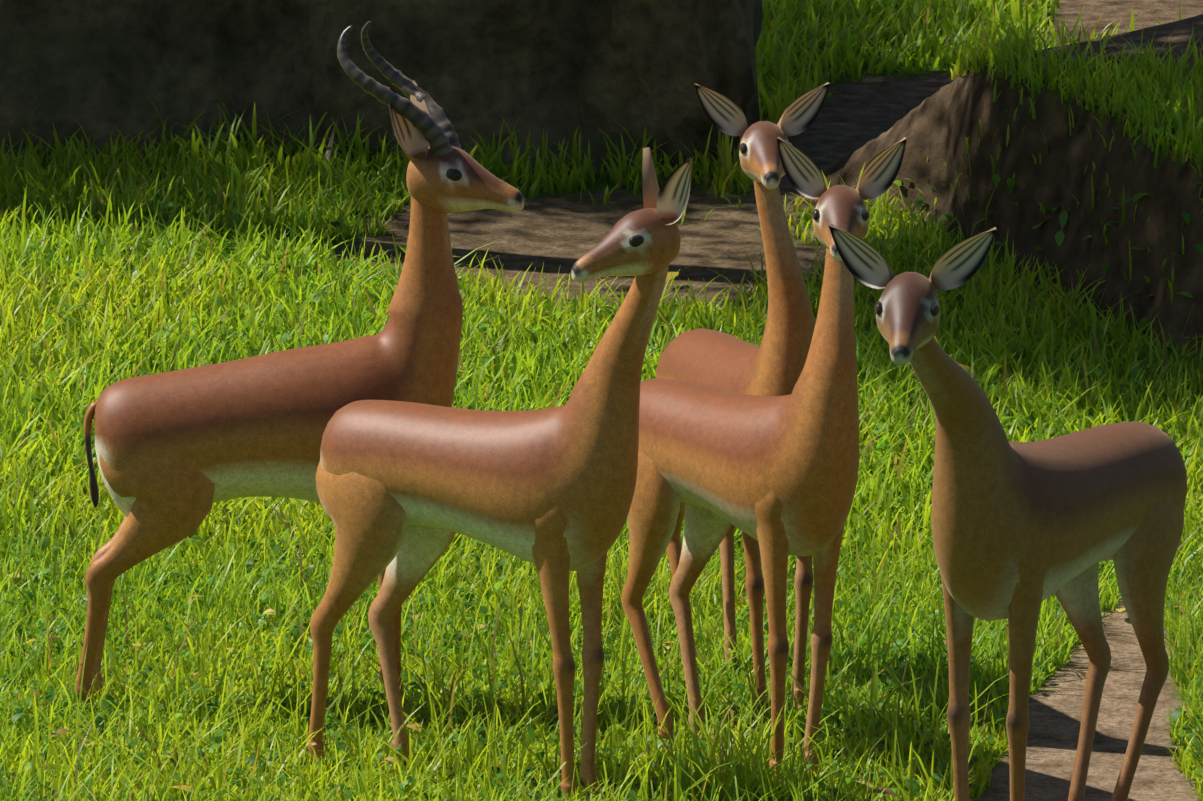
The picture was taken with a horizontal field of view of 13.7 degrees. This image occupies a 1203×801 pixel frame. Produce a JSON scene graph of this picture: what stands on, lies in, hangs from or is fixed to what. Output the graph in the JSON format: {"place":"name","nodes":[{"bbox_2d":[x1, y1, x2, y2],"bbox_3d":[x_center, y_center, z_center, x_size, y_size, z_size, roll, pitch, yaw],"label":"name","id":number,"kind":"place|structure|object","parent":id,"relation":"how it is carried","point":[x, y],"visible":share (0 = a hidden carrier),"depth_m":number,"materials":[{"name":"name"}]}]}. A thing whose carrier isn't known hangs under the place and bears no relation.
{"place":"outdoors","nodes":[
{"label":"outdoors","id":0,"kind":"place"},
{"bbox_2d":[0,0,1188,204],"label":"grass","id":1,"kind":"structure","parent":0,"point":[781,56],"depth_m":22.87,"materials":[{"name":"green plant"}]},
{"bbox_2d":[0,480,1202,800],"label":"grass","id":2,"kind":"structure","parent":0,"point":[732,770],"depth_m":14.21,"materials":[{"name":"green plant"}]},
{"bbox_2d":[0,2,1202,560],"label":"grass","id":3,"kind":"structure","parent":0,"point":[1148,92],"depth_m":19.40,"materials":[{"name":"green plant"}]},
{"bbox_2d":[0,0,1202,800],"bbox_3d":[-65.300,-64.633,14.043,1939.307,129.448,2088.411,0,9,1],"label":"terrain","id":4,"kind":"structure","parent":0,"point":[934,116],"depth_m":20.65,"materials":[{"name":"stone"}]},
{"bbox_2d":[74,21,524,714],"bbox_3d":[-0.851,-0.079,14.033,1.266,1.944,0.366,-1,9,-4],"label":"gerenuk","id":5,"kind":"object","parent":4,"relation":"on","point":[178,453],"visible":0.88,"depth_m":13.92,"materials":[{"name":"fur"}]},
{"bbox_2d":[0,0,709,177],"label":"rock wall","id":6,"kind":"structure","parent":4,"relation":"on","point":[99,70],"depth_m":22.77,"materials":[{"name":"grey stone"}]},
{"bbox_2d":[307,147,692,800],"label":"gerenuk","id":7,"kind":"object","parent":4,"relation":"on","point":[405,491],"visible":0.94,"depth_m":12.94,"materials":[{"name":"fur"}]},
{"bbox_2d":[0,492,1202,800],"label":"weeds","id":8,"kind":"object","parent":4,"relation":"on","point":[348,792],"visible":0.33,"depth_m":14.33,"materials":[{"name":"green plant"}]},
{"bbox_2d":[6,572,1202,800],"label":"fallen leaves","id":9,"kind":"object","parent":4,"relation":"on","point":[418,728],"visible":0.52,"depth_m":13.91,"materials":[{"name":"brown plant"}]},
{"bbox_2d":[12,167,1202,512],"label":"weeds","id":10,"kind":"object","parent":4,"relation":"on","point":[1060,235],"visible":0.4,"depth_m":19.51,"materials":[{"name":"green plant"}]},
{"bbox_2d":[573,0,761,174],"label":"boulder","id":11,"kind":"object","parent":4,"relation":"on","point":[648,64],"visible":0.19,"depth_m":22.68,"materials":[{"name":"grey stone"}]},
{"bbox_2d":[656,82,829,716],"bbox_3d":[0.375,-0.021,14.165,0.422,1.814,1.151,-3,10,-18],"label":"gerenuk","id":12,"kind":"object","parent":4,"relation":"on","point":[773,364],"visible":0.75,"depth_m":13.80,"materials":[{"name":"fur"}]},
{"bbox_2d":[621,137,906,790],"bbox_3d":[0.403,0.143,13.355,0.353,1.750,1.090,-6,11,-34],"label":"gerenuk","id":13,"kind":"object","parent":4,"relation":"on","point":[776,477],"visible":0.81,"depth_m":13.14,"materials":[{"name":"fur"}]},
{"bbox_2d":[388,256,1202,493],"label":"fallen leaves","id":14,"kind":"object","parent":4,"relation":"on","point":[669,275],"visible":0.21,"depth_m":19.55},
{"bbox_2d":[829,224,1186,800],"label":"gerenuk","id":15,"kind":"object","parent":4,"relation":"on","point":[1021,531],"visible":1,"depth_m":12.14,"materials":[{"name":"fur"}]}
]}

